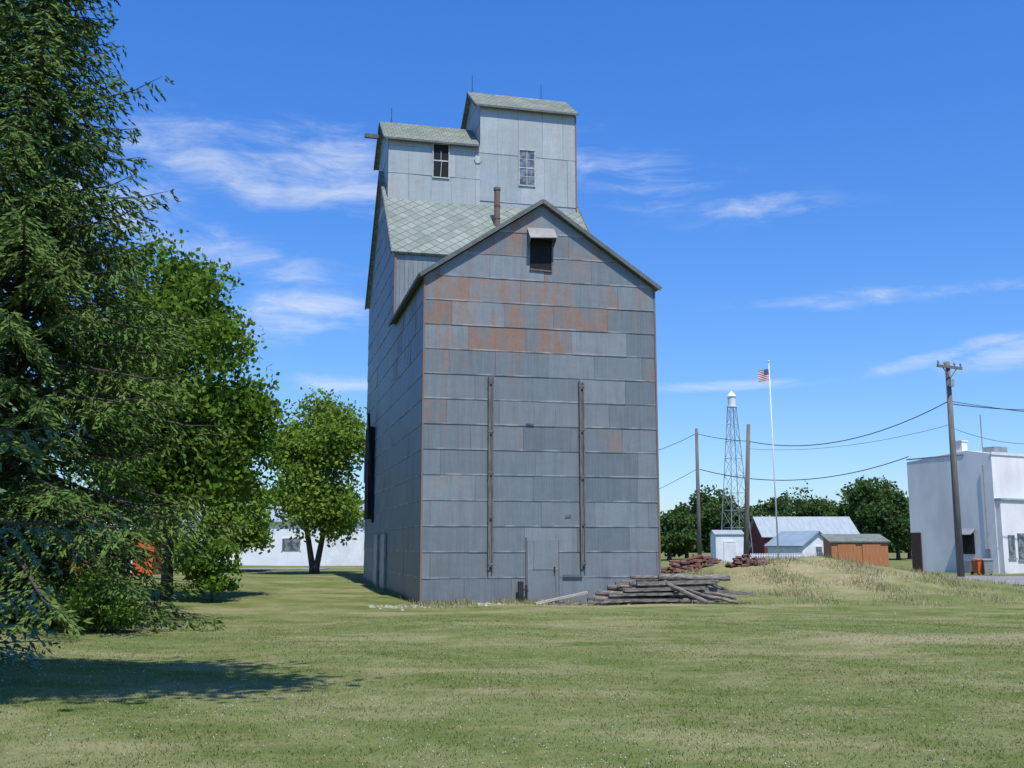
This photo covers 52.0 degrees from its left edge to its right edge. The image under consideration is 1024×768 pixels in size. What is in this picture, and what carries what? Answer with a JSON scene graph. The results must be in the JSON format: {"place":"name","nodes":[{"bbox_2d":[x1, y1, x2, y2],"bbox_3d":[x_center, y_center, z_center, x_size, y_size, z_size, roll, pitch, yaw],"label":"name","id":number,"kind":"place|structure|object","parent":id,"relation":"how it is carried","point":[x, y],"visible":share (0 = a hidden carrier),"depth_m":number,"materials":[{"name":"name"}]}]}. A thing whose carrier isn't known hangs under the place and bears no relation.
{"place":"outdoors","nodes":[
{"label":"outdoors","id":0,"kind":"place"},
{"bbox_2d":[174,568,326,569],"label":"path","id":1,"kind":"structure","parent":0,"point":[277,568],"depth_m":72.55,"materials":[{"name":"concrete"}]},
{"bbox_2d":[0,550,1023,767],"bbox_3d":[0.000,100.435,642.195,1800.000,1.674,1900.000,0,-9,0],"label":"ground","id":2,"kind":"structure","parent":0,"point":[284,596],"depth_m":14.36,"materials":[{"name":"green plant"}]},
{"bbox_2d":[0,314,129,680],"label":"spruce tree","id":3,"kind":"object","parent":2,"relation":"on","point":[28,655],"visible":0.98,"depth_m":15.26,"materials":[{"name":"green plant"}]},
{"bbox_2d":[54,569,146,631],"bbox_3d":[-9.755,5.131,24.453,2.109,1.724,2.299,0,-9,0],"label":"shrub","id":4,"kind":"object","parent":2,"relation":"on","point":[114,610],"visible":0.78,"depth_m":24.42,"materials":[{"name":"green plant"}]},
{"bbox_2d":[51,511,177,574],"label":"shed","id":5,"kind":"structure","parent":2,"relation":"on","point":[150,565],"depth_m":59.03,"materials":[{"name":"orange metal"}]},
{"bbox_2d":[104,548,130,574],"bbox_3d":[-22.166,9.661,58.847,1.600,2.100,0.040,1,-9,-6],"label":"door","id":6,"kind":"structure","parent":5,"relation":"in","point":[124,548],"depth_m":58.82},
{"bbox_2d":[0,0,250,640],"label":"spruce tree","id":7,"kind":"object","parent":2,"relation":"on","point":[32,216],"visible":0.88,"depth_m":26.75,"materials":[{"name":"green plant"}]},
{"bbox_2d":[50,220,296,600],"bbox_3d":[-12.335,0.746,38.125,9.435,14.402,9.192,0,-9,0],"label":"broadleaf tree","id":8,"kind":"object","parent":2,"relation":"on","point":[224,404],"visible":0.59,"depth_m":36.77,"materials":[{"name":"green plant"}]},
{"bbox_2d":[174,529,202,570],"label":"shrub","id":9,"kind":"object","parent":2,"relation":"on","point":[176,545],"visible":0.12,"depth_m":67.26,"materials":[{"name":"green plant"}]},
{"bbox_2d":[174,534,244,601],"bbox_3d":[-10.518,6.491,36.532,2.581,2.564,2.666,0,-9,0],"label":"shrub","id":10,"kind":"object","parent":2,"relation":"on","point":[209,573],"visible":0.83,"depth_m":36.05,"materials":[{"name":"green plant"}]},
{"bbox_2d":[186,476,279,569],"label":"broadleaf tree","id":11,"kind":"object","parent":2,"relation":"on","point":[258,534],"visible":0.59,"depth_m":65.90,"materials":[{"name":"green plant"}]},
{"bbox_2d":[179,504,364,565],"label":"warehouse","id":12,"kind":"structure","parent":2,"relation":"on","point":[284,551],"depth_m":87.86,"materials":[{"name":"white paint"}]},
{"bbox_2d":[282,539,299,550],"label":"window","id":13,"kind":"structure","parent":12,"relation":"in","point":[287,545],"depth_m":87.91,"materials":[{"name":"grey glass"}]},
{"bbox_2d":[326,530,362,565],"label":"white door","id":14,"kind":"structure","parent":12,"relation":"in","point":[351,554],"depth_m":87.82,"materials":[{"name":"paint"}]},
{"bbox_2d":[253,387,366,573],"bbox_3d":[-11.329,5.648,61.557,8.029,11.254,7.588,0,-9,0],"label":"broadleaf tree","id":15,"kind":"object","parent":2,"relation":"on","point":[323,449],"visible":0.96,"depth_m":60.61,"materials":[{"name":"green plant"}]},
{"bbox_2d":[363,75,661,602],"bbox_3d":[-1.140,-3.501,46.942,10.375,25.850,20.056,2,-9,-13],"label":"grain elevator","id":16,"kind":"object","parent":2,"relation":"on","point":[511,450],"visible":0.98,"depth_m":37.38,"materials":[{"name":"grey metal"}]},
{"bbox_2d":[373,534,378,585],"bbox_3d":[-6.221,8.073,47.848,0.090,2.450,1.580,2,-9,-13],"label":"side door","id":17,"kind":"structure","parent":16,"relation":"in","point":[376,537],"depth_m":47.56,"materials":[{"name":"metal"}]},
{"bbox_2d":[380,533,385,588],"bbox_3d":[-5.563,7.658,45.158,0.090,2.450,1.580,2,-9,-13],"label":"side door","id":18,"kind":"structure","parent":16,"relation":"in","point":[383,537],"depth_m":44.88,"materials":[{"name":"metal"}]},
{"bbox_2d":[432,143,449,178],"bbox_3d":[-3.381,-10.612,49.935,0.830,1.730,0.090,2,-9,-13],"label":"window","id":19,"kind":"structure","parent":16,"relation":"in","point":[440,152],"depth_m":49.92,"materials":[{"name":"white wood"}]},
{"bbox_2d":[518,149,535,186],"bbox_3d":[0.721,-10.476,50.917,0.850,1.860,0.090,2,-9,-13],"label":"window","id":20,"kind":"structure","parent":16,"relation":"in","point":[526,158],"depth_m":50.90,"materials":[{"name":"grey glass"}]},
{"bbox_2d":[526,537,559,601],"bbox_3d":[1.056,6.362,35.953,1.190,2.200,0.120,2,-9,-13],"label":"door","id":21,"kind":"structure","parent":16,"relation":"in","point":[542,556],"depth_m":35.95,"materials":[{"name":"grey metal"}]},
{"bbox_2d":[343,577,703,609],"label":"wall weeds","id":22,"kind":"object","parent":2,"relation":"on","point":[467,602],"depth_m":34.77,"materials":[{"name":"green plant"}]},
{"bbox_2d":[534,591,587,604],"bbox_3d":[1.625,7.007,34.383,2.091,0.070,0.101,-5,-5,-33],"label":"board","id":23,"kind":"object","parent":2,"relation":"on","point":[560,598],"visible":1,"depth_m":34.32,"materials":[{"name":"grey wood"}]},
{"bbox_2d":[549,600,621,604],"bbox_3d":[2.400,7.130,34.187,2.415,0.063,0.090,-1,-9,-6],"label":"board","id":24,"kind":"object","parent":2,"relation":"on","point":[594,602],"visible":1,"depth_m":34.15,"materials":[{"name":"grey wood"}]},
{"bbox_2d":[603,599,678,601],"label":"timber log","id":25,"kind":"object","parent":2,"relation":"on","point":[650,600],"visible":1,"depth_m":34.43,"materials":[{"name":"grey wood"}]},
{"bbox_2d":[594,596,690,603],"bbox_3d":[4.308,7.150,34.697,3.238,0.228,0.209,2,-9,-7],"label":"timber log","id":26,"kind":"object","parent":2,"relation":"on","point":[684,600],"visible":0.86,"depth_m":34.65,"materials":[{"name":"grey wood"}]},
{"bbox_2d":[595,591,665,595],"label":"timber log","id":27,"kind":"object","parent":26,"relation":"on","point":[604,593],"visible":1,"depth_m":34.71,"materials":[{"name":"grey wood"}]},
{"bbox_2d":[622,588,708,590],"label":"timber log","id":28,"kind":"object","parent":27,"relation":"on","point":[706,589],"visible":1,"depth_m":34.96,"materials":[{"name":"grey wood"}]},
{"bbox_2d":[608,592,683,595],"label":"timber log","id":29,"kind":"object","parent":26,"relation":"on","point":[643,594],"visible":0.93,"depth_m":34.56,"materials":[{"name":"grey wood"}]},
{"bbox_2d":[665,591,678,598],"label":"timber log","id":30,"kind":"object","parent":26,"relation":"on","point":[671,596],"visible":0.43,"depth_m":34.99,"materials":[{"name":"grey wood"}]},
{"bbox_2d":[619,586,661,590],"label":"timber log","id":31,"kind":"object","parent":30,"relation":"on","point":[620,588],"visible":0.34,"depth_m":35.25,"materials":[{"name":"grey wood"}]},
{"bbox_2d":[640,596,678,597],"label":"timber log","id":32,"kind":"object","parent":2,"relation":"on","point":[656,597],"visible":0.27,"depth_m":35.07,"materials":[{"name":"grey wood"}]},
{"bbox_2d":[614,594,698,597],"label":"timber log","id":33,"kind":"object","parent":32,"relation":"on","point":[640,596],"visible":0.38,"depth_m":35.04,"materials":[{"name":"grey wood"}]},
{"bbox_2d":[615,598,713,603],"bbox_3d":[5.071,7.237,34.863,3.350,0.232,0.218,1,-9,-6],"label":"timber log","id":34,"kind":"object","parent":2,"relation":"on","point":[710,601],"visible":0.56,"depth_m":34.92,"materials":[{"name":"grey wood"}]},
{"bbox_2d":[660,507,702,560],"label":"broadleaf tree","id":35,"kind":"object","parent":2,"relation":"on","point":[675,538],"visible":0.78,"depth_m":116.10,"materials":[{"name":"green plant"}]},
{"bbox_2d":[662,502,709,558],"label":"broadleaf tree","id":36,"kind":"object","parent":2,"relation":"on","point":[691,522],"visible":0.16,"depth_m":123.22,"materials":[{"name":"green plant"}]},
{"bbox_2d":[664,580,707,603],"bbox_3d":[5.695,6.841,34.524,1.596,0.168,0.167,22,2,27],"label":"timber log","id":37,"kind":"object","parent":2,"relation":"on","point":[691,595],"visible":1,"depth_m":34.43,"materials":[{"name":"grey wood"}]},
{"bbox_2d":[636,580,718,585],"bbox_3d":[5.511,6.613,34.943,2.782,0.124,0.178,0,-9,-8],"label":"timber log","id":38,"kind":"object","parent":37,"relation":"on","point":[682,582],"visible":1,"depth_m":34.86,"materials":[{"name":"grey wood"}]},
{"bbox_2d":[630,574,709,579],"bbox_3d":[5.341,6.490,35.320,2.781,0.172,0.158,1,-9,-9],"label":"timber log","id":39,"kind":"object","parent":38,"relation":"on","point":[643,577],"visible":0.48,"depth_m":35.12,"materials":[{"name":"grey wood"}]},
{"bbox_2d":[660,573,722,575],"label":"timber log","id":40,"kind":"object","parent":39,"relation":"on","point":[689,574],"visible":0.28,"depth_m":35.38,"materials":[{"name":"grey wood"}]},
{"bbox_2d":[658,574,730,580],"bbox_3d":[6.080,6.467,35.049,2.463,0.216,0.222,2,-9,-7],"label":"timber log","id":41,"kind":"object","parent":38,"relation":"on","point":[693,577],"visible":1,"depth_m":34.96,"materials":[{"name":"grey wood"}]},
{"bbox_2d":[695,428,701,554],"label":"utility pole","id":42,"kind":"object","parent":2,"relation":"on","point":[699,546],"visible":0.79,"depth_m":73.55,"materials":[{"name":"brown wood"}]},
{"bbox_2d":[700,456,908,480],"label":"power line","id":43,"kind":"object","parent":42,"relation":"attached to","point":[812,478],"visible":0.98,"depth_m":69.27,"materials":[{"name":"black rubber"}]},
{"bbox_2d":[688,590,738,604],"bbox_3d":[6.609,7.004,34.491,1.698,0.145,0.137,9,-4,24],"label":"timber log","id":44,"kind":"object","parent":2,"relation":"on","point":[713,597],"visible":0.98,"depth_m":34.45,"materials":[{"name":"grey wood"}]},
{"bbox_2d":[624,586,704,591],"bbox_3d":[5.056,6.792,34.756,2.724,0.100,0.143,0,-9,-6],"label":"timber log","id":45,"kind":"object","parent":44,"relation":"on","point":[661,589],"visible":1,"depth_m":34.67,"materials":[{"name":"grey wood"}]},
{"bbox_2d":[681,484,749,551],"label":"broadleaf tree","id":46,"kind":"object","parent":2,"relation":"on","point":[704,497],"visible":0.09,"depth_m":127.58,"materials":[{"name":"green plant"}]},
{"bbox_2d":[661,554,771,573],"bbox_3d":[7.319,7.418,41.498,5.193,1.392,3.488,7,-11,-37],"label":"brick rubble","id":47,"kind":"object","parent":2,"relation":"on","point":[694,561],"visible":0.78,"depth_m":42.03,"materials":[{"name":"red brick"}]},
{"bbox_2d":[701,590,733,599],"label":"timber log","id":48,"kind":"object","parent":2,"relation":"on","point":[717,594],"visible":0.99,"depth_m":34.92,"materials":[{"name":"grey wood"}]},
{"bbox_2d":[695,491,751,541],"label":"broadleaf tree","id":49,"kind":"object","parent":2,"relation":"on","point":[711,513],"visible":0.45,"depth_m":119.98,"materials":[{"name":"green plant"}]},
{"bbox_2d":[709,530,743,562],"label":"shed","id":50,"kind":"structure","parent":2,"relation":"on","point":[727,545],"depth_m":89.78,"materials":[{"name":"white paint"}]},
{"bbox_2d":[725,542,735,562],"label":"white door","id":51,"kind":"structure","parent":50,"relation":"in","point":[730,553],"depth_m":89.62,"materials":[{"name":"paint"}]},
{"bbox_2d":[709,590,752,595],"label":"timber log","id":52,"kind":"object","parent":2,"relation":"on","point":[735,592],"visible":0.93,"depth_m":35.11,"materials":[{"name":"grey wood"}]},
{"bbox_2d":[721,391,753,558],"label":"water tower","id":53,"kind":"structure","parent":2,"relation":"on","point":[731,395],"depth_m":100.17,"materials":[{"name":"metal"}]},
{"bbox_2d":[743,424,749,557],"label":"utility pole","id":54,"kind":"object","parent":2,"relation":"on","point":[746,510],"visible":0.79,"depth_m":69.59,"materials":[{"name":"brown wood"}]},
{"bbox_2d":[740,506,758,522],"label":"broadleaf tree","id":55,"kind":"object","parent":2,"relation":"on","point":[751,510],"visible":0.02,"depth_m":138.63,"materials":[{"name":"green plant"}]},
{"bbox_2d":[758,360,778,558],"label":"flagpole","id":56,"kind":"object","parent":2,"relation":"on","point":[763,375],"visible":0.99,"depth_m":66.36,"materials":[{"name":"white metal"}]},
{"bbox_2d":[743,493,800,516],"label":"broadleaf tree","id":57,"kind":"object","parent":2,"relation":"on","point":[766,509],"visible":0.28,"depth_m":147.94,"materials":[{"name":"green plant"}]},
{"bbox_2d":[660,514,911,552],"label":"wood","id":58,"kind":"object","parent":2,"relation":"on","point":[706,549],"visible":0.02,"depth_m":251.72,"materials":[{"name":"green plant"}]},
{"bbox_2d":[750,553,822,560],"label":"picket fence","id":59,"kind":"object","parent":2,"relation":"on","point":[787,555],"visible":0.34,"depth_m":86.83,"materials":[{"name":"white paint"}]},
{"bbox_2d":[764,531,823,559],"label":"shed","id":60,"kind":"structure","parent":2,"relation":"on","point":[801,542],"depth_m":92.34,"materials":[{"name":"white paint"}]},
{"bbox_2d":[816,547,821,553],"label":"window","id":61,"kind":"structure","parent":60,"relation":"in","point":[818,549],"depth_m":91.74,"materials":[{"name":"grey glass"}]},
{"bbox_2d":[772,481,826,516],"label":"broadleaf tree","id":62,"kind":"object","parent":2,"relation":"on","point":[799,501],"visible":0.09,"depth_m":153.80,"materials":[{"name":"green plant"}]},
{"bbox_2d":[749,517,859,557],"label":"barn","id":63,"kind":"structure","parent":2,"relation":"on","point":[763,531],"depth_m":109.55,"materials":[{"name":"metal"}]},
{"bbox_2d":[790,496,844,516],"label":"broadleaf tree","id":64,"kind":"object","parent":2,"relation":"on","point":[814,509],"visible":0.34,"depth_m":148.27,"materials":[{"name":"green plant"}]},
{"bbox_2d":[818,501,851,518],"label":"broadleaf tree","id":65,"kind":"object","parent":2,"relation":"on","point":[838,511],"visible":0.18,"depth_m":137.70,"materials":[{"name":"green plant"}]},
{"bbox_2d":[662,553,1023,613],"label":"grass mound","id":66,"kind":"object","parent":2,"relation":"on","point":[856,564],"visible":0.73,"depth_m":39.25,"materials":[{"name":"beige plant"}]},
{"bbox_2d":[820,534,890,566],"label":"shed","id":67,"kind":"structure","parent":2,"relation":"on","point":[870,548],"depth_m":83.48,"materials":[{"name":"orange wood"}]},
{"bbox_2d":[838,544,856,561],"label":"door","id":68,"kind":"structure","parent":67,"relation":"in","point":[848,551],"depth_m":83.47,"materials":[{"name":"orange wood"}]},
{"bbox_2d":[862,544,880,565],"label":"door","id":69,"kind":"structure","parent":67,"relation":"in","point":[871,552],"depth_m":83.29,"materials":[{"name":"orange wood"}]},
{"bbox_2d":[835,478,904,533],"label":"broadleaf tree","id":70,"kind":"object","parent":2,"relation":"on","point":[866,493],"visible":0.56,"depth_m":126.65,"materials":[{"name":"green plant"}]},
{"bbox_2d":[841,475,909,523],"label":"broadleaf tree","id":71,"kind":"object","parent":2,"relation":"on","point":[886,486],"visible":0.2,"depth_m":132.66,"materials":[{"name":"green plant"}]},
{"bbox_2d":[852,489,910,559],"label":"broadleaf tree","id":72,"kind":"object","parent":2,"relation":"on","point":[896,532],"visible":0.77,"depth_m":123.16,"materials":[{"name":"green plant"}]},
{"bbox_2d":[889,495,911,558],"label":"broadleaf tree","id":73,"kind":"object","parent":2,"relation":"on","point":[909,556],"visible":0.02,"depth_m":133.26,"materials":[{"name":"green plant"}]},
{"bbox_2d":[937,360,964,576],"bbox_3d":[23.189,4.529,54.882,1.900,11.575,0.540,5,-10,-28],"label":"utility pole","id":74,"kind":"object","parent":2,"relation":"on","point":[956,506],"visible":0.98,"depth_m":54.83,"materials":[{"name":"brown wood"}]},
{"bbox_2d":[749,402,946,445],"bbox_3d":[19.462,2.762,62.813,0.049,1.492,16.690,4,-10,-26],"label":"power line","id":75,"kind":"object","parent":74,"relation":"attached to","point":[851,438],"visible":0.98,"depth_m":61.61,"materials":[{"name":"black metal"}]},
{"bbox_2d":[757,425,947,449],"bbox_3d":[19.413,3.467,62.705,0.021,0.579,16.652,4,-10,-25],"label":"power line","id":76,"kind":"object","parent":74,"relation":"attached to","point":[861,443],"visible":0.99,"depth_m":60.64,"materials":[{"name":"black rubber"}]},
{"bbox_2d":[953,404,1019,409],"bbox_3d":[28.766,1.248,57.988,12.389,0.556,0.045,4,-10,-24],"label":"power line","id":77,"kind":"object","parent":74,"relation":"attached to","point":[983,407],"visible":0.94,"depth_m":56.39,"materials":[{"name":"black rubber"}]},
{"bbox_2d":[953,401,1023,411],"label":"power line","id":78,"kind":"object","parent":74,"relation":"attached to","point":[990,407],"visible":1,"depth_m":56.20,"materials":[{"name":"black rubber"}]},
{"bbox_2d":[956,429,1023,443],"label":"power line","id":79,"kind":"object","parent":74,"relation":"attached to","point":[990,439],"visible":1,"depth_m":58.10,"materials":[{"name":"black rubber"}]},
{"bbox_2d":[970,558,983,574],"bbox_3d":[26.034,10.204,58.645,0.528,0.897,0.640,3,-9,-17],"label":"trash bin","id":80,"kind":"object","parent":2,"relation":"on","point":[977,565],"visible":1,"depth_m":58.45,"materials":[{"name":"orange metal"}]},
{"bbox_2d":[982,559,992,574],"bbox_3d":[26.433,10.159,58.349,0.528,0.896,0.641,-2,-9,11],"label":"trash bin","id":81,"kind":"object","parent":2,"relation":"on","point":[987,566],"visible":1,"depth_m":58.11,"materials":[{"name":"plastic"}]},
{"bbox_2d":[0,605,1023,767],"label":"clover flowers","id":82,"kind":"object","parent":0,"point":[648,763],"visible":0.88,"depth_m":11.68,"materials":[{"name":"white plant"}]},
{"bbox_2d":[0,0,1023,516],"label":"sky","id":83,"kind":"structure","parent":0,"point":[830,193],"materials":[{"name":"blue"}]},
{"bbox_2d":[368,602,672,609],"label":"gravel","id":84,"kind":"structure","parent":0,"point":[405,606],"depth_m":34.03,"materials":[{"name":"grey gravel"}]},
{"bbox_2d":[906,414,1023,573],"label":"commercial building","id":85,"kind":"structure","parent":0,"point":[991,487],"depth_m":62.75,"materials":[{"name":"white paint"}]},
{"bbox_2d":[911,533,922,570],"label":"door","id":86,"kind":"structure","parent":85,"relation":"in","point":[916,544],"depth_m":65.74,"materials":[{"name":"brown wood"}]},
{"bbox_2d":[962,534,974,553],"bbox_3d":[27.184,9.527,62.574,0.050,1.200,0.900,5,-10,-28],"label":"window","id":87,"kind":"structure","parent":85,"relation":"in","point":[968,541],"depth_m":62.49,"materials":[{"name":"black glass"}]},
{"bbox_2d":[1008,535,1015,557],"bbox_3d":[29.012,9.422,60.914,0.550,1.300,0.040,5,-10,-28],"label":"window","id":88,"kind":"structure","parent":85,"relation":"in","point":[1011,538],"depth_m":60.88,"materials":[{"name":"grey glass"}]},
{"bbox_2d":[1017,533,1023,558],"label":"window","id":89,"kind":"structure","parent":85,"relation":"in","point":[1020,536],"depth_m":61.28,"materials":[{"name":"grey glass"}]},
{"bbox_2d":[949,576,1023,584],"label":"road","id":90,"kind":"structure","parent":0,"point":[1012,579],"depth_m":52.12,"materials":[{"name":"concrete"}]},
{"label":"timber log","id":91,"kind":"object","parent":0,"visible":0},
{"bbox_2d":[631,586,716,589],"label":"timber log","id":92,"kind":"object","parent":91,"relation":"on","point":[662,587],"visible":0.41,"depth_m":35.07,"materials":[{"name":"grey wood"}]},
{"bbox_2d":[629,582,707,586],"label":"timber log","id":93,"kind":"object","parent":92,"relation":"on","point":[683,585],"visible":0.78,"depth_m":35.13,"materials":[{"name":"grey wood"}]},
{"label":"timber log","id":94,"kind":"object","parent":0,"visible":0},
{"bbox_2d":[617,585,631,589],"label":"timber log","id":95,"kind":"object","parent":94,"relation":"on","point":[618,586],"visible":0.25,"depth_m":35.34,"materials":[{"name":"grey wood"}]},
{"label":"timber log","id":96,"kind":"object","parent":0,"visible":0},
{"bbox_2d":[607,585,673,591],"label":"timber log","id":97,"kind":"object","parent":96,"relation":"on","point":[611,587],"visible":0.25,"depth_m":35.51,"materials":[{"name":"grey wood"}]},
{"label":"timber log","id":98,"kind":"object","parent":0,"visible":0},
{"bbox_2d":[615,581,647,584],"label":"timber log","id":99,"kind":"object","parent":98,"relation":"on","point":[621,583],"visible":0.36,"depth_m":35.10,"materials":[{"name":"grey wood"}]},
{"bbox_2d":[636,580,681,581],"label":"timber log","id":100,"kind":"object","parent":98,"relation":"on","point":[657,580],"visible":0.29,"depth_m":35.32,"materials":[{"name":"grey wood"}]},
{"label":"timber log","id":101,"kind":"object","parent":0,"visible":0},
{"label":"timber log","id":102,"kind":"object","parent":101,"relation":"on","visible":0},
{"bbox_2d":[707,584,730,590],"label":"timber log","id":103,"kind":"object","parent":102,"relation":"on","point":[718,587],"visible":0.79,"depth_m":35.56,"materials":[{"name":"grey wood"}]}
]}

